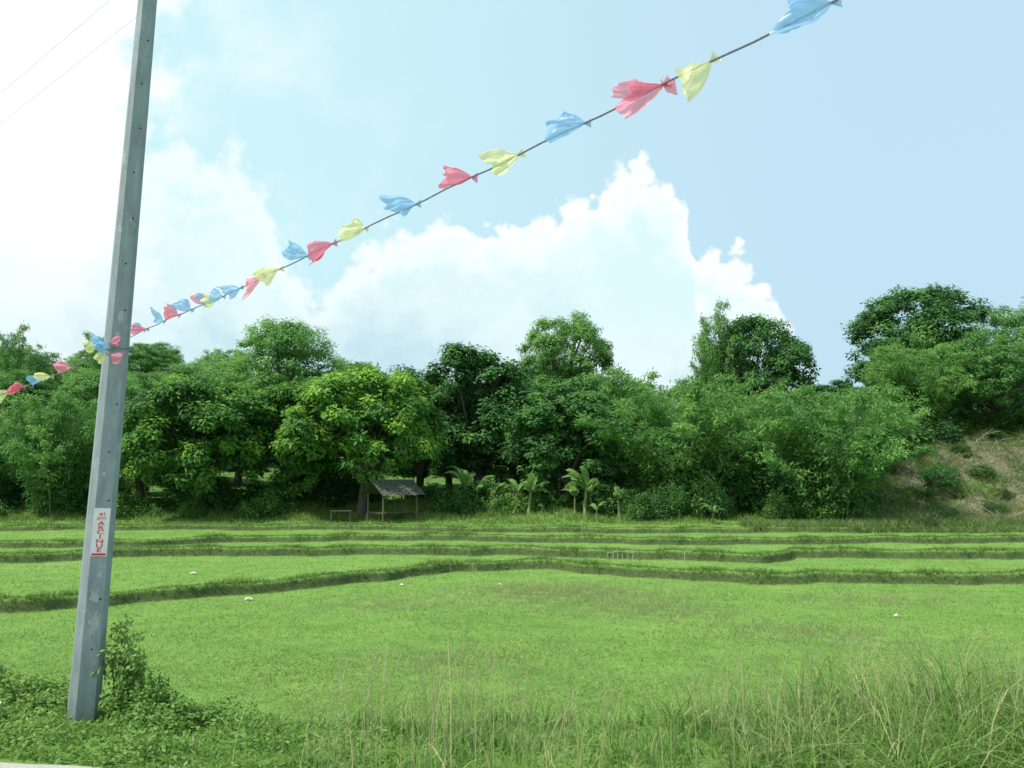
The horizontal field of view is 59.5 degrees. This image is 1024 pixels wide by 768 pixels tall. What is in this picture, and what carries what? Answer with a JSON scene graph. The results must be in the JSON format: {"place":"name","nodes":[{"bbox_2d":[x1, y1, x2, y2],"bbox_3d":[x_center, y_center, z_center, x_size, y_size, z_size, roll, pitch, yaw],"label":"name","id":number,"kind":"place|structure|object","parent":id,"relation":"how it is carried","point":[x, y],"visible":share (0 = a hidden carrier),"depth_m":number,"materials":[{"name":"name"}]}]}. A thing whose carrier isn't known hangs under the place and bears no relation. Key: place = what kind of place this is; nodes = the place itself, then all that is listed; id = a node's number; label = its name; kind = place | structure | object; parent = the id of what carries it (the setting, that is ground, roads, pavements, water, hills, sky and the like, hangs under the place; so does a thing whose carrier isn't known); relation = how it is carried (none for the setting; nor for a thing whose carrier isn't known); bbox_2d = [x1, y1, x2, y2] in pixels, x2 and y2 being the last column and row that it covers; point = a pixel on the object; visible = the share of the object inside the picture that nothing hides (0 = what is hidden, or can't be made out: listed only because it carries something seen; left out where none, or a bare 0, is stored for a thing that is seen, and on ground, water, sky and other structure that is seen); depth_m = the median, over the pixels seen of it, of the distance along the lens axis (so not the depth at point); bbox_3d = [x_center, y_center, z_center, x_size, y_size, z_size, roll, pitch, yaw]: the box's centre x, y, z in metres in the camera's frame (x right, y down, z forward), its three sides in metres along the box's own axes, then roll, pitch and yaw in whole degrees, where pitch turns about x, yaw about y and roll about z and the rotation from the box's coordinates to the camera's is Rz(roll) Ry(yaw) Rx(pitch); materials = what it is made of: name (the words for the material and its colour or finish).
{"place":"outdoors","nodes":[
{"label":"outdoors","id":0,"kind":"place"},
{"bbox_2d":[0,762,97,767],"bbox_3d":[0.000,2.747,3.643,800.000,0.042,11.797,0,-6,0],"label":"road","id":1,"kind":"structure","parent":0,"point":[10,765],"depth_m":7.35,"materials":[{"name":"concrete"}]},
{"bbox_2d":[0,424,1023,767],"bbox_3d":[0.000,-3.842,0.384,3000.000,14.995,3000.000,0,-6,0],"label":"ground","id":2,"kind":"structure","parent":0,"point":[382,554],"depth_m":24.51,"materials":[{"name":"green plant"}]},
{"bbox_2d":[0,462,28,509],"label":"shrub","id":3,"kind":"object","parent":2,"relation":"on","point":[17,502],"visible":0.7,"depth_m":51.28,"materials":[{"name":"green plant"}]},
{"bbox_2d":[0,465,32,502],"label":"shrub","id":4,"kind":"object","parent":2,"relation":"on","point":[19,490],"visible":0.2,"depth_m":52.02,"materials":[{"name":"green plant"}]},
{"bbox_2d":[0,414,42,500],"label":"bamboo clump","id":5,"kind":"object","parent":2,"relation":"on","point":[3,468],"visible":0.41,"depth_m":51.03,"materials":[{"name":"green plant"}]},
{"bbox_2d":[0,321,44,456],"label":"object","id":6,"kind":"object","parent":2,"relation":"on","point":[7,359],"visible":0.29,"depth_m":72.98,"materials":[{"name":"green plant"}]},
{"bbox_2d":[0,657,44,712],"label":"weed bush","id":7,"kind":"object","parent":2,"relation":"on","point":[12,680],"visible":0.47,"depth_m":9.30,"materials":[{"name":"green plant"}]},
{"bbox_2d":[0,670,69,717],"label":"weed bush","id":8,"kind":"object","parent":2,"relation":"on","point":[35,685],"visible":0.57,"depth_m":9.16,"materials":[{"name":"green plant"}]},
{"bbox_2d":[0,369,70,450],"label":"feathery tree","id":9,"kind":"object","parent":2,"relation":"on","point":[20,378],"visible":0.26,"depth_m":69.58,"materials":[{"name":"green plant"}]},
{"bbox_2d":[10,341,70,464],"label":"bamboo clump","id":10,"kind":"object","parent":2,"relation":"on","point":[46,369],"visible":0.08,"depth_m":73.42,"materials":[{"name":"green plant"}]},
{"bbox_2d":[0,386,133,515],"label":"bamboo clump","id":11,"kind":"object","parent":2,"relation":"on","point":[53,483],"visible":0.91,"depth_m":48.77,"materials":[{"name":"green plant"}]},
{"bbox_2d":[54,489,88,516],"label":"shrub","id":12,"kind":"object","parent":2,"relation":"on","point":[83,509],"visible":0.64,"depth_m":49.36,"materials":[{"name":"green plant"}]},
{"bbox_2d":[28,366,137,471],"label":"feathery tree","id":13,"kind":"object","parent":2,"relation":"on","point":[88,386],"visible":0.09,"depth_m":59.03,"materials":[{"name":"green plant"}]},
{"bbox_2d":[64,331,128,408],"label":"bamboo clump","id":14,"kind":"object","parent":2,"relation":"on","point":[97,364],"visible":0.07,"depth_m":72.90,"materials":[{"name":"green plant"}]},
{"bbox_2d":[66,0,156,723],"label":"utility pole","id":15,"kind":"object","parent":2,"relation":"on","point":[85,686],"visible":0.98,"depth_m":8.98,"materials":[{"name":"concrete"}]},
{"bbox_2d":[0,357,93,401],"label":"bunting","id":16,"kind":"object","parent":15,"relation":"attached to","point":[61,366],"visible":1,"depth_m":9.24,"materials":[{"name":"fabric"}]},
{"bbox_2d":[83,0,842,363],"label":"bunting","id":17,"kind":"object","parent":15,"relation":"attached to","point":[635,94],"visible":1,"depth_m":3.97,"materials":[{"name":"fabric"}]},
{"bbox_2d":[91,613,152,719],"bbox_3d":[-3.880,2.872,8.947,0.669,1.139,0.692,-3,-7,30],"label":"weed bush","id":18,"kind":"object","parent":2,"relation":"on","point":[122,662],"visible":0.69,"depth_m":8.87,"materials":[{"name":"green plant"}]},
{"bbox_2d":[116,489,148,519],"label":"shrub","id":19,"kind":"object","parent":2,"relation":"on","point":[126,507],"visible":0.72,"depth_m":48.64,"materials":[{"name":"green plant"}]},
{"bbox_2d":[85,371,183,500],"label":"feathery tree","id":20,"kind":"object","parent":2,"relation":"on","point":[143,381],"visible":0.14,"depth_m":52.22,"materials":[{"name":"green plant"}]},
{"bbox_2d":[93,655,178,721],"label":"weed bush","id":21,"kind":"object","parent":2,"relation":"on","point":[126,685],"visible":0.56,"depth_m":8.77,"materials":[{"name":"green plant"}]},
{"bbox_2d":[118,472,154,501],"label":"shrub","id":22,"kind":"object","parent":2,"relation":"on","point":[129,488],"visible":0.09,"depth_m":54.01,"materials":[{"name":"green plant"}]},
{"bbox_2d":[104,682,196,732],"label":"weed bush","id":23,"kind":"object","parent":2,"relation":"on","point":[160,693],"visible":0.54,"depth_m":8.60,"materials":[{"name":"green plant"}]},
{"bbox_2d":[127,341,184,373],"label":"feathery tree","id":24,"kind":"object","parent":2,"relation":"on","point":[161,344],"visible":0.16,"depth_m":119.86,"materials":[{"name":"green plant"}]},
{"bbox_2d":[128,345,184,383],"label":"feathery tree","id":25,"kind":"object","parent":2,"relation":"on","point":[159,360],"visible":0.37,"depth_m":98.44,"materials":[{"name":"green plant"}]},
{"bbox_2d":[142,697,234,734],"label":"weed bush","id":26,"kind":"object","parent":2,"relation":"on","point":[198,709],"visible":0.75,"depth_m":8.56,"materials":[{"name":"green plant"}]},
{"bbox_2d":[176,499,205,518],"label":"shrub","id":27,"kind":"object","parent":2,"relation":"on","point":[189,505],"visible":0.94,"depth_m":48.27,"materials":[{"name":"green plant"}]},
{"bbox_2d":[160,472,230,511],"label":"shrub","id":28,"kind":"object","parent":2,"relation":"on","point":[176,504],"visible":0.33,"depth_m":50.12,"materials":[{"name":"green plant"}]},
{"bbox_2d":[119,372,279,502],"bbox_3d":[-17.466,3.411,50.299,9.128,8.396,9.027,0,-6,-2],"label":"mango tree","id":29,"kind":"object","parent":2,"relation":"on","point":[192,444],"visible":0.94,"depth_m":48.23,"materials":[{"name":"green plant"}]},
{"bbox_2d":[0,680,404,767],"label":"weeds","id":30,"kind":"object","parent":2,"relation":"on","point":[44,720],"visible":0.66,"depth_m":7.95,"materials":[{"name":"green plant"}]},
{"bbox_2d":[150,357,266,475],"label":"feathery tree","id":31,"kind":"object","parent":2,"relation":"on","point":[187,369],"visible":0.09,"depth_m":60.81,"materials":[{"name":"green plant"}]},
{"bbox_2d":[177,477,239,509],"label":"shrub","id":32,"kind":"object","parent":2,"relation":"on","point":[223,487],"visible":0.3,"depth_m":50.58,"materials":[{"name":"green plant"}]},
{"bbox_2d":[186,472,253,510],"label":"shrub","id":33,"kind":"object","parent":2,"relation":"on","point":[235,497],"visible":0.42,"depth_m":51.02,"materials":[{"name":"green plant"}]},
{"bbox_2d":[178,353,265,385],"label":"feathery tree","id":34,"kind":"object","parent":2,"relation":"on","point":[216,359],"visible":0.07,"depth_m":95.81,"materials":[{"name":"green plant"}]},
{"bbox_2d":[193,347,254,375],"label":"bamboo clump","id":35,"kind":"object","parent":2,"relation":"on","point":[218,351],"visible":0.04,"depth_m":119.47,"materials":[{"name":"green plant"}]},
{"bbox_2d":[232,498,263,520],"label":"shrub","id":36,"kind":"object","parent":2,"relation":"on","point":[246,509],"visible":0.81,"depth_m":48.54,"materials":[{"name":"green plant"}]},
{"bbox_2d":[242,468,292,503],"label":"shrub","id":37,"kind":"object","parent":2,"relation":"on","point":[256,490],"visible":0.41,"depth_m":51.56,"materials":[{"name":"green plant"}]},
{"bbox_2d":[254,485,297,518],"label":"shrub","id":38,"kind":"object","parent":2,"relation":"on","point":[272,509],"visible":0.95,"depth_m":48.89,"materials":[{"name":"green plant"}]},
{"bbox_2d":[202,314,352,482],"bbox_3d":[-14.365,1.589,57.015,10.425,11.701,9.064,3,-7,-29],"label":"feathery tree","id":39,"kind":"object","parent":2,"relation":"on","point":[278,337],"visible":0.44,"depth_m":55.78,"materials":[{"name":"green plant"}]},
{"bbox_2d":[232,376,350,501],"bbox_3d":[-12.671,3.507,52.538,7.570,7.965,7.486,-2,-6,19],"label":"mango tree","id":40,"kind":"object","parent":2,"relation":"on","point":[279,395],"visible":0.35,"depth_m":50.50,"materials":[{"name":"green plant"}]},
{"bbox_2d":[288,475,346,505],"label":"shrub","id":41,"kind":"object","parent":2,"relation":"on","point":[310,498],"visible":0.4,"depth_m":52.28,"materials":[{"name":"green plant"}]},
{"bbox_2d":[308,471,359,508],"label":"shrub","id":42,"kind":"object","parent":2,"relation":"on","point":[341,497],"visible":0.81,"depth_m":52.40,"materials":[{"name":"green plant"}]},
{"bbox_2d":[269,361,452,517],"bbox_3d":[-8.536,3.269,50.744,9.802,9.413,9.608,-1,-6,9],"label":"mango tree","id":43,"kind":"object","parent":2,"relation":"on","point":[398,405],"visible":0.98,"depth_m":48.36,"materials":[{"name":"green plant"}]},
{"bbox_2d":[360,479,424,522],"bbox_3d":[-6.400,6.326,47.909,2.740,2.431,2.438,5,-7,-40],"label":"field hut","id":44,"kind":"object","parent":2,"relation":"on","point":[390,487],"visible":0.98,"depth_m":47.71,"materials":[{"name":"grey wood"}]},
{"bbox_2d":[375,363,460,488],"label":"mango tree","id":45,"kind":"object","parent":2,"relation":"on","point":[420,471],"visible":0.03,"depth_m":61.56,"materials":[{"name":"green plant"}]},
{"bbox_2d":[417,482,454,502],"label":"shrub","id":46,"kind":"object","parent":2,"relation":"on","point":[427,491],"visible":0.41,"depth_m":54.23,"materials":[{"name":"green plant"}]},
{"bbox_2d":[428,484,477,515],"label":"shrub","id":47,"kind":"object","parent":2,"relation":"on","point":[459,493],"visible":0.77,"depth_m":49.83,"materials":[{"name":"green plant"}]},
{"bbox_2d":[443,466,474,500],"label":"banana plant","id":48,"kind":"object","parent":2,"relation":"on","point":[465,477],"visible":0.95,"depth_m":50.69,"materials":[{"name":"green plant"}]},
{"bbox_2d":[0,479,931,529],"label":"undergrowth grass","id":49,"kind":"structure","parent":2,"relation":"on","point":[340,518],"depth_m":48.30,"materials":[{"name":"green plant"}]},
{"bbox_2d":[416,341,538,484],"bbox_3d":[-2.284,2.469,57.069,8.585,10.640,8.703,-4,-7,34],"label":"mango tree","id":50,"kind":"object","parent":2,"relation":"on","point":[473,419],"visible":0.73,"depth_m":55.67,"materials":[{"name":"green plant"}]},
{"bbox_2d":[466,478,513,511],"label":"shrub","id":51,"kind":"object","parent":2,"relation":"on","point":[485,488],"visible":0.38,"depth_m":51.72,"materials":[{"name":"green plant"}]},
{"bbox_2d":[485,470,520,487],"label":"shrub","id":52,"kind":"object","parent":2,"relation":"on","point":[500,480],"visible":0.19,"depth_m":55.88,"materials":[{"name":"green plant"}]},
{"bbox_2d":[484,493,524,514],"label":"shrub","id":53,"kind":"object","parent":2,"relation":"on","point":[517,506],"visible":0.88,"depth_m":49.80,"materials":[{"name":"green plant"}]},
{"bbox_2d":[463,377,582,482],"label":"mango tree","id":54,"kind":"object","parent":2,"relation":"on","point":[529,386],"visible":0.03,"depth_m":59.48,"materials":[{"name":"green plant"}]},
{"bbox_2d":[519,473,551,512],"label":"banana plant","id":55,"kind":"object","parent":2,"relation":"on","point":[530,485],"visible":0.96,"depth_m":49.92,"materials":[{"name":"green plant"}]},
{"bbox_2d":[521,491,555,512],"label":"shrub","id":56,"kind":"object","parent":2,"relation":"on","point":[535,502],"visible":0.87,"depth_m":50.17,"materials":[{"name":"green plant"}]},
{"bbox_2d":[527,347,576,492],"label":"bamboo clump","id":57,"kind":"object","parent":2,"relation":"on","point":[535,379],"visible":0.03,"depth_m":65.40,"materials":[{"name":"green plant"}]},
{"bbox_2d":[543,490,573,509],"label":"shrub","id":58,"kind":"object","parent":2,"relation":"on","point":[564,500],"visible":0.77,"depth_m":50.82,"materials":[{"name":"green plant"}]},
{"bbox_2d":[497,376,631,499],"bbox_3d":[3.312,3.642,53.138,8.120,8.175,8.137,2,-6,-19],"label":"mango tree","id":59,"kind":"object","parent":2,"relation":"on","point":[568,440],"visible":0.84,"depth_m":52.03,"materials":[{"name":"green plant"}]},
{"bbox_2d":[514,310,619,492],"bbox_3d":[4.074,1.525,65.185,8.070,13.986,8.114,4,-7,-35],"label":"feathery tree","id":60,"kind":"object","parent":2,"relation":"on","point":[547,344],"visible":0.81,"depth_m":64.23,"materials":[{"name":"green plant"}]},
{"bbox_2d":[562,466,599,516],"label":"banana plant","id":61,"kind":"object","parent":2,"relation":"on","point":[582,480],"visible":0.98,"depth_m":49.29,"materials":[{"name":"green plant"}]},
{"bbox_2d":[560,455,625,502],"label":"shrub","id":62,"kind":"object","parent":2,"relation":"on","point":[608,483],"visible":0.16,"depth_m":52.62,"materials":[{"name":"green plant"}]},
{"bbox_2d":[581,479,629,512],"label":"shrub","id":63,"kind":"object","parent":2,"relation":"on","point":[598,488],"visible":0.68,"depth_m":50.32,"materials":[{"name":"green plant"}]},
{"bbox_2d":[613,485,635,517],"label":"banana plant","id":64,"kind":"object","parent":2,"relation":"on","point":[622,493],"visible":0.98,"depth_m":49.41,"materials":[{"name":"green plant"}]},
{"bbox_2d":[566,363,688,480],"bbox_3d":[7.673,3.076,60.933,10.062,8.934,9.909,0,-6,-2],"label":"bamboo clump","id":65,"kind":"object","parent":2,"relation":"on","point":[610,389],"visible":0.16,"depth_m":59.41,"materials":[{"name":"green plant"}]},
{"bbox_2d":[232,557,1023,767],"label":"dry stalks","id":66,"kind":"object","parent":2,"relation":"on","point":[443,724],"visible":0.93,"depth_m":7.70,"materials":[{"name":"green plant"}]},
{"bbox_2d":[619,478,650,504],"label":"shrub","id":67,"kind":"object","parent":2,"relation":"on","point":[629,481],"visible":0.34,"depth_m":50.86,"materials":[{"name":"green plant"}]},
{"bbox_2d":[618,490,654,521],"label":"shrub","id":68,"kind":"object","parent":2,"relation":"on","point":[641,512],"visible":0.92,"depth_m":48.02,"materials":[{"name":"green plant"}]},
{"bbox_2d":[649,477,689,520],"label":"shrub","id":69,"kind":"object","parent":2,"relation":"on","point":[668,510],"visible":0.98,"depth_m":48.07,"materials":[{"name":"green plant"}]},
{"bbox_2d":[572,373,797,502],"bbox_3d":[9.979,3.309,51.591,12.962,7.857,11.089,-1,-6,7],"label":"bamboo clump","id":70,"kind":"object","parent":2,"relation":"on","point":[674,458],"visible":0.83,"depth_m":50.17,"materials":[{"name":"green plant"}]},
{"bbox_2d":[683,470,730,519],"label":"shrub","id":71,"kind":"object","parent":2,"relation":"on","point":[710,493],"visible":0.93,"depth_m":48.08,"materials":[{"name":"green plant"}]},
{"bbox_2d":[687,296,753,457],"bbox_3d":[14.757,0.877,62.199,4.762,13.841,4.865,0,-6,4],"label":"bamboo clump","id":72,"kind":"object","parent":2,"relation":"on","point":[709,367],"visible":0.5,"depth_m":62.02,"materials":[{"name":"green plant"}]},
{"bbox_2d":[691,462,763,514],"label":"shrub","id":73,"kind":"object","parent":2,"relation":"on","point":[733,500],"visible":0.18,"depth_m":50.58,"materials":[{"name":"green plant"}]},
{"bbox_2d":[675,372,815,480],"bbox_3d":[13.943,3.021,54.527,8.678,8.049,10.144,-2,-6,16],"label":"bamboo clump","id":74,"kind":"object","parent":2,"relation":"on","point":[755,405],"visible":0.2,"depth_m":53.44,"materials":[{"name":"green plant"}]},
{"bbox_2d":[693,312,823,465],"bbox_3d":[17.755,1.592,63.350,9.012,13.395,9.136,4,-7,-36],"label":"broadleaf tree","id":75,"kind":"object","parent":2,"relation":"on","point":[787,354],"visible":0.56,"depth_m":61.70,"materials":[{"name":"green plant"}]},
{"bbox_2d":[723,461,798,514],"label":"shrub","id":76,"kind":"object","parent":2,"relation":"on","point":[758,502],"visible":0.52,"depth_m":50.31,"materials":[{"name":"green plant"}]},
{"bbox_2d":[730,452,806,512],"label":"shrub","id":77,"kind":"object","parent":2,"relation":"on","point":[787,479],"visible":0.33,"depth_m":50.59,"materials":[{"name":"green plant"}]},
{"bbox_2d":[761,489,796,519],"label":"shrub","id":78,"kind":"object","parent":2,"relation":"on","point":[772,511],"visible":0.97,"depth_m":48.11,"materials":[{"name":"green plant"}]},
{"bbox_2d":[786,497,807,519],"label":"shrub","id":79,"kind":"object","parent":2,"relation":"on","point":[798,512],"visible":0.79,"depth_m":47.88,"materials":[{"name":"green plant"}]},
{"bbox_2d":[800,488,844,522],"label":"shrub","id":80,"kind":"object","parent":2,"relation":"on","point":[814,514],"visible":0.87,"depth_m":46.90,"materials":[{"name":"green plant"}]},
{"bbox_2d":[725,380,940,520],"bbox_3d":[17.493,3.509,48.530,10.430,7.768,10.592,-3,-6,24],"label":"bamboo clump","id":81,"kind":"object","parent":2,"relation":"on","point":[828,464],"visible":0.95,"depth_m":46.98,"materials":[{"name":"green plant"}]},
{"bbox_2d":[813,379,868,421],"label":"mango tree","id":82,"kind":"object","parent":2,"relation":"on","point":[830,388],"visible":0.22,"depth_m":70.42,"materials":[{"name":"green plant"}]},
{"bbox_2d":[788,385,930,477],"bbox_3d":[20.719,3.041,54.750,9.017,6.132,7.714,-2,-6,23],"label":"bamboo clump","id":83,"kind":"object","parent":2,"relation":"on","point":[835,404],"visible":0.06,"depth_m":53.96,"materials":[{"name":"green plant"}]},
{"bbox_2d":[861,322,961,420],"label":"spreading tree","id":84,"kind":"object","parent":2,"relation":"on","point":[915,341],"visible":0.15,"depth_m":63.83,"materials":[{"name":"green plant"}]},
{"bbox_2d":[840,282,997,386],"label":"broadleaf tree","id":85,"kind":"object","parent":2,"relation":"on","point":[940,306],"visible":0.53,"depth_m":65.62,"materials":[{"name":"green plant"}]},
{"bbox_2d":[858,341,984,430],"bbox_3d":[26.830,0.021,59.052,7.823,6.215,7.944,-2,-6,15],"label":"bamboo clump","id":86,"kind":"object","parent":2,"relation":"on","point":[914,381],"visible":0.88,"depth_m":57.75,"materials":[{"name":"green plant"}]},
{"bbox_2d":[900,412,965,445],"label":"shrub","id":87,"kind":"object","parent":2,"relation":"on","point":[948,430],"visible":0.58,"depth_m":56.08,"materials":[{"name":"green plant"}]},
{"bbox_2d":[844,415,1023,523],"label":"dry slope grass","id":88,"kind":"structure","parent":2,"relation":"on","point":[917,514],"depth_m":50.70,"materials":[{"name":"green plant"}]},
{"bbox_2d":[913,465,964,486],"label":"shrub","id":89,"kind":"object","parent":2,"relation":"on","point":[946,481],"visible":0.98,"depth_m":50.41,"materials":[{"name":"green plant"}]},
{"bbox_2d":[924,504,962,519],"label":"shrub","id":90,"kind":"object","parent":2,"relation":"on","point":[957,512],"visible":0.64,"depth_m":46.30,"materials":[{"name":"green plant"}]},
{"bbox_2d":[876,427,1023,515],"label":"dead twigs","id":91,"kind":"object","parent":2,"relation":"on","point":[957,473],"visible":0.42,"depth_m":51.18,"materials":[{"name":"wood"}]},
{"bbox_2d":[951,412,1001,433],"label":"shrub","id":92,"kind":"object","parent":2,"relation":"on","point":[968,418],"visible":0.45,"depth_m":58.58,"materials":[{"name":"green plant"}]},
{"bbox_2d":[931,323,1023,419],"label":"spreading tree","id":93,"kind":"object","parent":2,"relation":"on","point":[1010,381],"visible":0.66,"depth_m":58.22,"materials":[{"name":"green plant"}]},
{"bbox_2d":[966,464,996,475],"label":"shrub","id":94,"kind":"object","parent":2,"relation":"on","point":[981,470],"visible":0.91,"depth_m":51.58,"materials":[{"name":"green plant"}]},
{"bbox_2d":[969,296,1023,414],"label":"spreading tree","id":95,"kind":"object","parent":2,"relation":"on","point":[1013,322],"visible":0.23,"depth_m":63.34,"materials":[{"name":"green plant"}]},
{"bbox_2d":[969,407,1023,432],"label":"shrub","id":96,"kind":"object","parent":2,"relation":"on","point":[995,422],"visible":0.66,"depth_m":58.06,"materials":[{"name":"green plant"}]},
{"bbox_2d":[0,615,1023,767],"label":"verge grass","id":97,"kind":"structure","parent":0,"point":[909,753],"depth_m":7.67,"materials":[{"name":"green plant"}]},
{"bbox_2d":[0,521,1023,612],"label":"bank grass","id":98,"kind":"structure","parent":0,"point":[458,561],"depth_m":35.70,"materials":[{"name":"green plant"}]},
{"bbox_2d":[0,0,1023,422],"label":"sky","id":99,"kind":"structure","parent":0,"point":[853,154],"materials":[{"name":"blue"}]},
{"bbox_2d":[226,575,1022,688],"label":"stubble grass","id":100,"kind":"structure","parent":0,"point":[590,595],"depth_m":24.18,"materials":[{"name":"green plant"}]},
{"bbox_2d":[733,515,1023,532],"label":"slope foot grass","id":101,"kind":"structure","parent":0,"point":[857,523],"depth_m":43.61,"materials":[{"name":"green plant"}]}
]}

